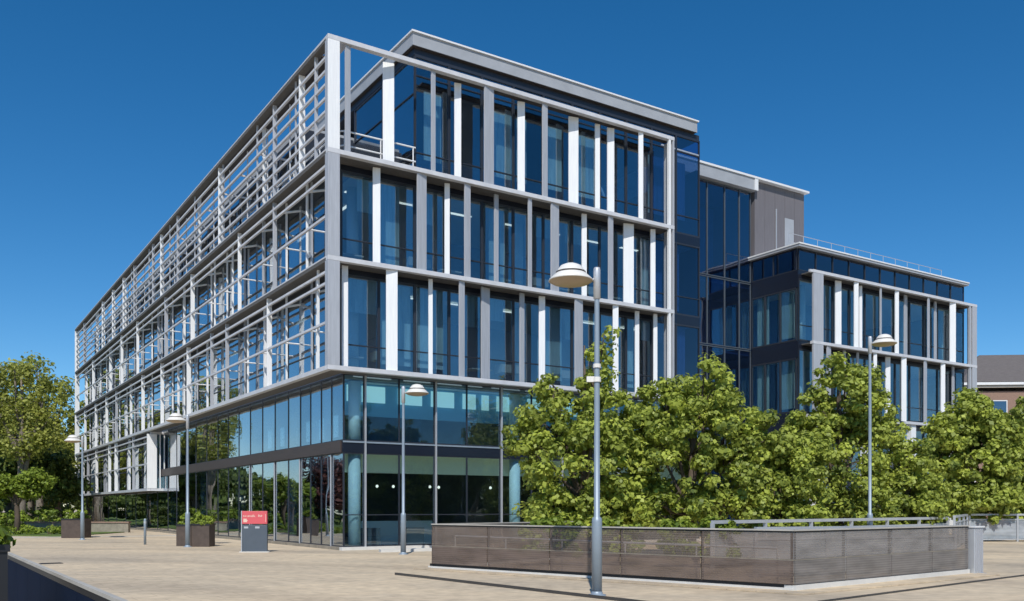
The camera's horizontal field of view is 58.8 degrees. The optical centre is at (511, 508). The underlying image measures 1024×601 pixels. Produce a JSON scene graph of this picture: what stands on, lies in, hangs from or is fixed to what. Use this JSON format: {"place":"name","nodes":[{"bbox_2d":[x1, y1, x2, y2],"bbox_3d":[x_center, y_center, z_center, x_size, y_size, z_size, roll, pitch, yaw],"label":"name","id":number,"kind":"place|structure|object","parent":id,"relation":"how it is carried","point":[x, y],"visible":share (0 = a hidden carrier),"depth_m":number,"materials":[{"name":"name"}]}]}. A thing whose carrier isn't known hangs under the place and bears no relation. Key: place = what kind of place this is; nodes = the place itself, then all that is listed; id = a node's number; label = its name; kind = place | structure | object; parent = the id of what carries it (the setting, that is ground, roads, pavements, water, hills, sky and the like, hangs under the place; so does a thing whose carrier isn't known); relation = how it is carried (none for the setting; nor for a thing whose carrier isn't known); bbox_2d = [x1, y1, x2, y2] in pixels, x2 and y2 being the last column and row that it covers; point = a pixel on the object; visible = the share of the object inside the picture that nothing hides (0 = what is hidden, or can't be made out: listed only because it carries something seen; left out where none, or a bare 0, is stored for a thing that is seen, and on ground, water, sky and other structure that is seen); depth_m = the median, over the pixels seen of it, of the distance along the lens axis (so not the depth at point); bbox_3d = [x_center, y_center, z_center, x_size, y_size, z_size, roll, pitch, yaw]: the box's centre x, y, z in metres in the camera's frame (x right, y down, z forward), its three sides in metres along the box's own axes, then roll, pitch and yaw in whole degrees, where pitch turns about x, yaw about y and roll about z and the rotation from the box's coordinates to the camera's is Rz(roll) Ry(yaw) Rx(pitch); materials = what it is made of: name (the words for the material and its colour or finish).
{"place":"outdoors","nodes":[
{"label":"outdoors","id":0,"kind":"place"},
{"bbox_2d":[4,519,124,536],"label":"lawn","id":1,"kind":"structure","parent":0,"point":[45,534],"depth_m":53.79,"materials":[{"name":"green plant"}]},
{"bbox_2d":[0,466,59,530],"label":"broadleaf tree","id":2,"kind":"object","parent":1,"relation":"on","point":[31,483],"visible":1,"depth_m":56.09,"materials":[{"name":"green plant"}]},
{"bbox_2d":[7,524,60,534],"bbox_3d":[-31.730,1.365,54.387,10.569,0.828,2.313,0,0,-3],"label":"shrub bed","id":3,"kind":"object","parent":1,"relation":"on","point":[36,530],"visible":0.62,"depth_m":54.06,"materials":[{"name":"green plant"}]},
{"bbox_2d":[0,505,72,529],"bbox_3d":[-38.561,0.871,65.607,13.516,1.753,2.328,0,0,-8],"label":"hedge","id":4,"kind":"object","parent":1,"relation":"on","point":[23,516],"visible":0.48,"depth_m":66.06,"materials":[{"name":"green plant"}]},
{"bbox_2d":[0,357,74,523],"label":"willow tree","id":5,"kind":"object","parent":1,"relation":"on","point":[14,439],"visible":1,"depth_m":69.72,"materials":[{"name":"green plant"}]},
{"bbox_2d":[0,350,85,521],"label":"willow tree","id":6,"kind":"object","parent":1,"relation":"on","point":[59,386],"visible":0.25,"depth_m":97.42,"materials":[{"name":"green plant"}]},
{"bbox_2d":[9,400,79,515],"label":"tree","id":7,"kind":"object","parent":1,"relation":"on","point":[77,463],"visible":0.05,"depth_m":83.03,"materials":[{"name":"green plant"}]},
{"bbox_2d":[0,434,95,525],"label":"broadleaf tree","id":8,"kind":"object","parent":1,"relation":"on","point":[67,485],"visible":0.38,"depth_m":74.88,"materials":[{"name":"green plant"}]},
{"bbox_2d":[24,522,130,532],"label":"garden wall","id":9,"kind":"structure","parent":1,"relation":"on","point":[110,527],"depth_m":59.99,"materials":[{"name":"stone"}]},
{"bbox_2d":[8,552,127,600],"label":"wall","id":10,"kind":"structure","parent":0,"point":[28,580],"depth_m":10.69,"materials":[{"name":"concrete"}]},
{"bbox_2d":[75,29,700,550],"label":"office building","id":11,"kind":"structure","parent":0,"point":[291,315],"depth_m":41.52,"materials":[{"name":"grey"}]},
{"bbox_2d":[120,395,125,437],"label":"window","id":12,"kind":"structure","parent":11,"relation":"in","point":[122,402],"depth_m":71.96,"materials":[{"name":"blue glass"}]},
{"bbox_2d":[128,338,133,378],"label":"window","id":13,"kind":"structure","parent":11,"relation":"in","point":[131,345],"depth_m":69.15,"materials":[{"name":"blue glass"}]},
{"bbox_2d":[135,388,140,432],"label":"window","id":14,"kind":"structure","parent":11,"relation":"in","point":[137,394],"depth_m":66.88,"materials":[{"name":"blue glass"}]},
{"bbox_2d":[144,324,151,368],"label":"window","id":15,"kind":"structure","parent":11,"relation":"in","point":[147,333],"depth_m":63.92,"materials":[{"name":"blue glass"}]},
{"bbox_2d":[145,381,151,428],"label":"window","id":16,"kind":"structure","parent":11,"relation":"in","point":[148,390],"depth_m":63.92,"materials":[{"name":"blue glass"}]},
{"bbox_2d":[153,376,159,425],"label":"window","id":17,"kind":"structure","parent":11,"relation":"in","point":[156,385],"depth_m":61.74,"materials":[{"name":"blue glass"}]},
{"bbox_2d":[163,307,171,356],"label":"window","id":18,"kind":"structure","parent":11,"relation":"in","point":[170,309],"depth_m":58.52,"materials":[{"name":"blue glass"}]},
{"bbox_2d":[164,371,171,421],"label":"window","id":19,"kind":"structure","parent":11,"relation":"in","point":[167,379],"depth_m":58.99,"materials":[{"name":"blue glass"}]},
{"bbox_2d":[174,298,182,349],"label":"window","id":20,"kind":"structure","parent":11,"relation":"in","point":[178,310],"depth_m":56.47,"materials":[{"name":"blue glass"}]},
{"bbox_2d":[174,365,183,415],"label":"window","id":21,"kind":"structure","parent":11,"relation":"in","point":[182,366],"depth_m":56.03,"materials":[{"name":"blue glass"}]},
{"bbox_2d":[181,238,193,276],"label":"window","id":22,"kind":"structure","parent":11,"relation":"in","point":[191,247],"depth_m":57.31,"materials":[{"name":"blue glass"}]},
{"bbox_2d":[185,358,196,414],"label":"window","id":23,"kind":"structure","parent":11,"relation":"in","point":[193,365],"depth_m":53.36,"materials":[{"name":"blue glass"}]},
{"bbox_2d":[186,287,196,342],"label":"window","id":24,"kind":"structure","parent":11,"relation":"in","point":[188,299],"depth_m":54.14,"materials":[{"name":"blue glass"}]},
{"bbox_2d":[198,349,209,409],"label":"window","id":25,"kind":"structure","parent":11,"relation":"in","point":[201,360],"depth_m":51.64,"materials":[{"name":"blue glass"}]},
{"bbox_2d":[198,275,210,334],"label":"window","id":26,"kind":"structure","parent":11,"relation":"in","point":[204,292],"depth_m":51.28,"materials":[{"name":"blue glass"}]},
{"bbox_2d":[212,263,225,326],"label":"window","id":27,"kind":"structure","parent":11,"relation":"in","point":[220,278],"depth_m":48.53,"materials":[{"name":"blue glass"}]},
{"bbox_2d":[214,340,224,404],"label":"window","id":28,"kind":"structure","parent":11,"relation":"in","point":[219,354],"depth_m":48.70,"materials":[{"name":"blue glass"}]},
{"bbox_2d":[225,193,238,237],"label":"window","id":29,"kind":"structure","parent":11,"relation":"in","point":[236,204],"depth_m":49.20,"materials":[{"name":"blue glass"}]},
{"bbox_2d":[228,248,243,316],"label":"window","id":30,"kind":"structure","parent":11,"relation":"in","point":[236,255],"depth_m":46.21,"materials":[{"name":"blue glass"}]},
{"bbox_2d":[229,331,243,398],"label":"window","id":31,"kind":"structure","parent":11,"relation":"in","point":[236,347],"depth_m":46.06,"materials":[{"name":"blue glass"}]},
{"bbox_2d":[239,176,255,224],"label":"window","id":32,"kind":"structure","parent":11,"relation":"in","point":[253,188],"depth_m":46.79,"materials":[{"name":"blue glass"}]},
{"bbox_2d":[246,233,261,304],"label":"window","id":33,"kind":"structure","parent":11,"relation":"in","point":[253,255],"depth_m":43.58,"materials":[{"name":"blue glass"}]},
{"bbox_2d":[246,317,262,392],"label":"window","id":34,"kind":"structure","parent":11,"relation":"in","point":[255,336],"depth_m":43.44,"materials":[{"name":"blue glass"}]},
{"bbox_2d":[258,153,278,208],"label":"window","id":35,"kind":"structure","parent":11,"relation":"in","point":[270,171],"depth_m":44.03,"materials":[{"name":"blue glass"}]},
{"bbox_2d":[265,214,285,293],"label":"window","id":36,"kind":"structure","parent":11,"relation":"in","point":[281,223],"depth_m":40.76,"materials":[{"name":"blue glass"}]},
{"bbox_2d":[272,308,285,383],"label":"window","id":37,"kind":"structure","parent":11,"relation":"in","point":[276,323],"depth_m":40.88,"materials":[{"name":"blue glass"}]},
{"bbox_2d":[288,294,310,377],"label":"window","id":38,"kind":"structure","parent":11,"relation":"in","point":[299,317],"depth_m":38.37,"materials":[{"name":"blue glass"}]},
{"bbox_2d":[288,194,310,278],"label":"window","id":39,"kind":"structure","parent":11,"relation":"in","point":[296,221],"depth_m":38.49,"materials":[{"name":"blue glass"}]},
{"bbox_2d":[313,170,340,263],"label":"window","id":40,"kind":"structure","parent":11,"relation":"in","point":[323,185],"depth_m":36.16,"materials":[{"name":"black metal"}]},
{"bbox_2d":[341,169,372,256],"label":"window","id":41,"kind":"structure","parent":11,"relation":"in","point":[342,171],"depth_m":34.54,"materials":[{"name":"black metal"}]},
{"bbox_2d":[341,273,378,368],"bbox_3d":[-5.857,-7.145,34.977,1.559,3.590,0.090,0,0,-33],"label":"window","id":42,"kind":"structure","parent":11,"relation":"in","point":[354,276],"depth_m":35.23,"materials":[{"name":"black metal"}]},
{"bbox_2d":[354,85,381,152],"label":"window","id":43,"kind":"structure","parent":11,"relation":"in","point":[378,89],"depth_m":40.52,"materials":[{"name":"black metal"}]},
{"bbox_2d":[379,279,414,371],"bbox_3d":[-4.534,-7.145,35.848,1.559,3.590,0.091,0,0,-33],"label":"window","id":44,"kind":"structure","parent":11,"relation":"in","point":[380,280],"depth_m":36.17,"materials":[{"name":"black metal"}]},
{"bbox_2d":[380,178,414,267],"bbox_3d":[-4.534,-11.125,35.848,1.559,3.510,0.091,0,0,-33],"label":"window","id":45,"kind":"structure","parent":11,"relation":"in","point":[381,179],"depth_m":36.21,"materials":[{"name":"black metal"}]},
{"bbox_2d":[382,55,414,165],"bbox_3d":[-4.684,-15.705,37.513,0.090,4.790,2.994,0,0,-33],"label":"window","id":46,"kind":"structure","parent":11,"relation":"in","point":[402,67],"depth_m":36.97,"materials":[{"name":"metal"}]},
{"bbox_2d":[415,284,448,374],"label":"window","id":47,"kind":"structure","parent":11,"relation":"in","point":[421,286],"depth_m":36.95,"materials":[{"name":"metal"}]},
{"bbox_2d":[415,55,448,173],"bbox_3d":[-3.233,-15.705,36.684,1.559,4.790,0.090,0,0,-33],"label":"window","id":48,"kind":"structure","parent":11,"relation":"in","point":[416,56],"depth_m":36.85,"materials":[{"name":"metal"}]},
{"bbox_2d":[449,289,480,377],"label":"window","id":49,"kind":"structure","parent":11,"relation":"in","point":[455,291],"depth_m":37.10,"materials":[{"name":"metal"}]},
{"bbox_2d":[449,65,481,181],"bbox_3d":[-1.911,-15.705,37.555,1.559,4.790,0.091,0,0,-33],"label":"window","id":50,"kind":"structure","parent":11,"relation":"in","point":[450,67],"depth_m":37.55,"materials":[{"name":"metal"}]},
{"bbox_2d":[450,193,481,278],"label":"window","id":51,"kind":"structure","parent":11,"relation":"in","point":[455,195],"depth_m":37.83,"materials":[{"name":"metal"}]},
{"bbox_2d":[482,200,513,283],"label":"window","id":52,"kind":"structure","parent":11,"relation":"in","point":[483,201],"depth_m":38.67,"materials":[{"name":"metal"}]},
{"bbox_2d":[482,75,513,188],"bbox_3d":[-0.614,-15.705,38.377,1.559,4.790,0.091,0,0,-33],"label":"window","id":53,"kind":"structure","parent":11,"relation":"in","point":[485,77],"depth_m":38.63,"materials":[{"name":"blue glass"}]},
{"bbox_2d":[490,296,513,380],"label":"window","id":54,"kind":"structure","parent":11,"relation":"in","point":[495,297],"depth_m":38.77,"materials":[{"name":"blue glass"}]},
{"bbox_2d":[514,207,543,288],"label":"window","id":55,"kind":"structure","parent":11,"relation":"in","point":[515,208],"depth_m":39.53,"materials":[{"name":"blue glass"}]},
{"bbox_2d":[514,85,543,188],"bbox_3d":[0.698,-15.705,39.229,1.559,4.790,0.091,0,0,-33],"label":"window","id":56,"kind":"structure","parent":11,"relation":"in","point":[515,86],"depth_m":39.08,"materials":[{"name":"blue glass"}]},
{"bbox_2d":[544,213,571,293],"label":"window","id":57,"kind":"structure","parent":11,"relation":"in","point":[548,215],"depth_m":40.25,"materials":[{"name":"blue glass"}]},
{"bbox_2d":[545,304,571,386],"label":"window","id":58,"kind":"structure","parent":11,"relation":"in","point":[548,305],"depth_m":40.46,"materials":[{"name":"blue glass"}]},
{"bbox_2d":[600,312,625,390],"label":"window","id":59,"kind":"structure","parent":11,"relation":"in","point":[602,313],"depth_m":42.18,"materials":[{"name":"blue glass"}]},
{"bbox_2d":[600,111,625,214],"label":"window","id":60,"kind":"structure","parent":11,"relation":"in","point":[601,112],"depth_m":42.03,"materials":[{"name":"blue glass"}]},
{"bbox_2d":[626,316,651,389],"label":"window","id":61,"kind":"structure","parent":11,"relation":"in","point":[629,317],"depth_m":42.94,"materials":[{"name":"blue glass"}]},
{"bbox_2d":[626,119,651,220],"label":"window","id":62,"kind":"structure","parent":11,"relation":"in","point":[627,120],"depth_m":42.90,"materials":[{"name":"blue glass"}]},
{"bbox_2d":[652,127,675,232],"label":"window","id":63,"kind":"structure","parent":11,"relation":"in","point":[653,128],"depth_m":43.87,"materials":[{"name":"glass"}]},
{"bbox_2d":[676,242,699,317],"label":"window","id":64,"kind":"structure","parent":11,"relation":"in","point":[678,243],"depth_m":44.57,"materials":[{"name":"glass"}]},
{"bbox_2d":[676,134,699,237],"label":"window","id":65,"kind":"structure","parent":11,"relation":"in","point":[677,135],"depth_m":44.56,"materials":[{"name":"glass"}]},
{"bbox_2d":[0,0,1023,508],"label":"sky","id":66,"kind":"structure","parent":0,"point":[901,122],"materials":[{"name":"blue"}]},
{"bbox_2d":[2,510,1023,600],"bbox_3d":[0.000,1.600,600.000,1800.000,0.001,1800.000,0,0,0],"label":"paved ground","id":67,"kind":"structure","parent":0,"point":[159,568],"depth_m":20.71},
{"bbox_2d":[0,525,15,600],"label":"planter","id":68,"kind":"object","parent":67,"relation":"on","point":[6,538],"visible":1,"depth_m":8.99,"materials":[{"name":"black metal"}]},
{"bbox_2d":[33,448,85,517],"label":"broadleaf tree","id":69,"kind":"object","parent":67,"relation":"on","point":[46,501],"visible":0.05,"depth_m":100.32,"materials":[{"name":"green plant"}]},
{"bbox_2d":[64,435,85,539],"bbox_3d":[-22.260,-1.075,46.300,1.060,5.350,0.820,0,0,0],"label":"street lamp","id":70,"kind":"object","parent":67,"relation":"on","point":[72,439],"visible":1,"depth_m":46.25,"materials":[{"name":"metal"}]},
{"bbox_2d":[61,510,91,537],"bbox_3d":[-23.607,0.832,49.232,1.210,1.537,1.205,0,0,0],"label":"planter","id":71,"kind":"object","parent":67,"relation":"on","point":[70,525],"visible":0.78,"depth_m":48.65,"materials":[{"name":"black metal"}]},
{"bbox_2d":[166,413,191,546],"bbox_3d":[-13.790,-1.175,37.600,1.060,5.550,0.820,0,0,0],"label":"street lamp","id":72,"kind":"object","parent":67,"relation":"on","point":[175,418],"visible":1,"depth_m":37.55,"materials":[{"name":"metal"}]},
{"bbox_2d":[176,513,194,545],"bbox_3d":[-13.898,0.894,38.751,0.831,1.413,0.793,0,0,0],"label":"planter","id":73,"kind":"object","parent":67,"relation":"on","point":[180,533],"visible":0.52,"depth_m":38.44,"materials":[{"name":"black metal"}]},
{"bbox_2d":[191,512,215,546],"bbox_3d":[-12.940,0.872,38.122,0.886,1.456,0.994,0,0,0],"label":"planter","id":74,"kind":"object","parent":67,"relation":"on","point":[203,531],"visible":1,"depth_m":37.73,"materials":[{"name":"black metal"}]},
{"bbox_2d":[240,511,269,551],"bbox_3d":[-9.385,0.845,33.149,1.050,1.510,0.320,0,0,-3],"label":"info sign","id":75,"kind":"object","parent":67,"relation":"on","point":[254,538],"visible":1,"depth_m":33.08,"materials":[{"name":"metal"}]},
{"bbox_2d":[399,384,428,554],"bbox_3d":[-3.420,-1.360,31.590,1.060,5.920,0.820,0,0,0],"label":"street lamp","id":76,"kind":"object","parent":67,"relation":"on","point":[416,390],"visible":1,"depth_m":31.54,"materials":[{"name":"metal"}]},
{"bbox_2d":[395,573,644,600],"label":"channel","id":77,"kind":"object","parent":67,"relation":"on","point":[527,588],"visible":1,"depth_m":17.77,"materials":[{"name":"metal"}]},
{"bbox_2d":[517,515,585,564],"bbox_3d":[1.110,0.900,25.195,1.934,1.417,1.243,0,0,0],"label":"shrub","id":78,"kind":"object","parent":67,"relation":"on","point":[574,534],"visible":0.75,"depth_m":25.14,"materials":[{"name":"green plant"}]},
{"bbox_2d":[549,262,605,595],"bbox_3d":[1.200,-1.450,16.680,1.060,6.100,0.820,0,0,0],"label":"street lamp","id":79,"kind":"object","parent":67,"relation":"on","point":[570,275],"visible":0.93,"depth_m":16.63,"materials":[{"name":"metal"}]},
{"bbox_2d":[499,325,665,538],"bbox_3d":[2.376,-2.108,29.518,5.613,7.631,3.751,0,0,0],"label":"maple tree","id":80,"kind":"object","parent":67,"relation":"on","point":[537,441],"visible":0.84,"depth_m":29.02,"materials":[{"name":"green plant"}]},
{"bbox_2d":[602,518,645,552],"bbox_3d":[3.006,0.939,25.529,1.478,1.339,1.216,0,0,0],"label":"shrub","id":81,"kind":"object","parent":67,"relation":"on","point":[628,536],"visible":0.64,"depth_m":25.40,"materials":[{"name":"green plant"}]},
{"bbox_2d":[428,521,969,590],"bbox_3d":[5.089,1.002,23.942,11.574,1.195,9.531,0,0,42],"label":"ramp screen","id":82,"kind":"object","parent":67,"relation":"on","point":[795,574],"visible":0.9,"depth_m":19.70,"materials":[{"name":"grey metal"}]},
{"bbox_2d":[655,514,743,556],"bbox_3d":[5.017,0.890,24.597,2.362,1.452,1.274,0,0,0],"label":"shrub","id":83,"kind":"object","parent":67,"relation":"on","point":[666,536],"visible":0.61,"depth_m":24.36,"materials":[{"name":"green plant"}]},
{"bbox_2d":[617,351,790,554],"bbox_3d":[6.182,-1.714,29.741,5.896,6.841,4.000,0,0,0],"label":"maple tree","id":84,"kind":"object","parent":67,"relation":"on","point":[716,409],"visible":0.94,"depth_m":29.01,"materials":[{"name":"green plant"}]},
{"bbox_2d":[601,154,808,534],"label":"link building","id":85,"kind":"structure","parent":67,"relation":"on","point":[743,215],"depth_m":54.43,"materials":[{"name":"blue glass"}]},
{"bbox_2d":[707,276,724,346],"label":"window","id":86,"kind":"structure","parent":85,"relation":"in","point":[723,345],"depth_m":52.38,"materials":[{"name":"glass"}]},
{"bbox_2d":[707,181,724,277],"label":"window","id":87,"kind":"structure","parent":85,"relation":"in","point":[707,181],"depth_m":52.38,"materials":[{"name":"glass"}]},
{"bbox_2d":[724,186,739,280],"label":"window","id":88,"kind":"structure","parent":85,"relation":"in","point":[725,186],"depth_m":53.03,"materials":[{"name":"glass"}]},
{"bbox_2d":[740,190,750,282],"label":"window","id":89,"kind":"structure","parent":85,"relation":"in","point":[740,190],"depth_m":53.54,"materials":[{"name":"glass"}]},
{"bbox_2d":[413,567,999,594],"bbox_3d":[4.089,1.583,20.166,14.385,0.026,6.450,0,0,9],"label":"pavement apron","id":90,"kind":"object","parent":67,"relation":"on","point":[887,583],"visible":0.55,"depth_m":19.22,"materials":[{"name":"beige concrete"}]},
{"bbox_2d":[733,430,838,528],"bbox_3d":[9.180,-0.515,30.493,3.670,4.445,2.818,0,0,0],"label":"maple tree","id":91,"kind":"object","parent":67,"relation":"on","point":[793,468],"visible":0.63,"depth_m":29.75,"materials":[{"name":"green plant"}]},
{"bbox_2d":[710,517,948,557],"bbox_3d":[10.950,0.960,29.300,15.574,1.280,0.100,0,0,-43],"label":"ramp railing","id":92,"kind":"object","parent":67,"relation":"on","point":[745,539],"visible":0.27,"depth_m":26.23,"materials":[{"name":"metal"}]},
{"bbox_2d":[708,233,976,531],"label":"office wing","id":93,"kind":"structure","parent":67,"relation":"on","point":[812,306],"depth_m":55.40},
{"bbox_2d":[780,358,796,413],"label":"window","id":94,"kind":"structure","parent":93,"relation":"in","point":[795,359],"depth_m":51.41,"materials":[{"name":"glass"}]},
{"bbox_2d":[780,288,796,343],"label":"window","id":95,"kind":"structure","parent":93,"relation":"in","point":[795,289],"depth_m":51.29,"materials":[{"name":"glass"}]},
{"bbox_2d":[778,351,912,525],"bbox_3d":[12.088,-2.015,33.456,4.888,7.444,3.619,0,0,0],"label":"maple tree","id":96,"kind":"object","parent":67,"relation":"on","point":[840,428],"visible":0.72,"depth_m":32.96,"materials":[{"name":"green plant"}]},
{"bbox_2d":[753,525,956,570],"bbox_3d":[8.450,1.015,22.050,6.226,1.170,0.100,0,0,-22],"label":"ramp railing","id":97,"kind":"object","parent":67,"relation":"on","point":[782,544],"visible":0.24,"depth_m":21.71,"materials":[{"name":"metal"}]},
{"bbox_2d":[867,334,896,525],"bbox_3d":[12.380,-2.125,30.500,1.060,7.450,0.820,0,0,0],"label":"street lamp","id":98,"kind":"object","parent":67,"relation":"on","point":[884,340],"visible":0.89,"depth_m":30.46,"materials":[{"name":"metal"}]},
{"bbox_2d":[874,431,951,524],"bbox_3d":[15.177,-0.604,34.384,3.024,4.622,2.698,0,0,0],"label":"maple tree","id":99,"kind":"object","parent":67,"relation":"on","point":[909,485],"visible":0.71,"depth_m":33.89,"materials":[{"name":"green plant"}]},
{"bbox_2d":[819,575,1023,600],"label":"kerb edge","id":100,"kind":"object","parent":67,"relation":"on","point":[866,595],"visible":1,"depth_m":17.79,"materials":[{"name":"concrete"}]},
{"bbox_2d":[953,514,967,546],"bbox_3d":[19.300,0.935,39.000,0.100,1.330,9.929,0,0,29],"label":"side railing","id":101,"kind":"object","parent":67,"relation":"on","point":[963,521],"visible":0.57,"depth_m":37.58,"materials":[{"name":"metal"}]},
{"bbox_2d":[909,386,1023,524],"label":"maple tree","id":102,"kind":"object","parent":67,"relation":"on","point":[962,434],"visible":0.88,"depth_m":43.48,"materials":[{"name":"green plant"}]},
{"bbox_2d":[967,526,984,572],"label":"end pillar","id":103,"kind":"structure","parent":67,"relation":"on","point":[975,547],"depth_m":22.02,"materials":[{"name":"silver concrete"}]},
{"bbox_2d":[968,514,1023,541],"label":"side railing","id":104,"kind":"object","parent":67,"relation":"on","point":[1007,529],"visible":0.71,"depth_m":43.63,"materials":[{"name":"metal"}]},
{"bbox_2d":[1004,396,1023,518],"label":"maple tree","id":105,"kind":"object","parent":67,"relation":"on","point":[1017,412],"visible":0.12,"depth_m":46.03,"materials":[{"name":"green plant"}]},
{"bbox_2d":[964,355,1023,518],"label":"brick house","id":106,"kind":"structure","parent":0,"point":[1000,381],"depth_m":82.76,"materials":[{"name":"red brick"},{"name":"roof tile"},{"name":"dark glass"}]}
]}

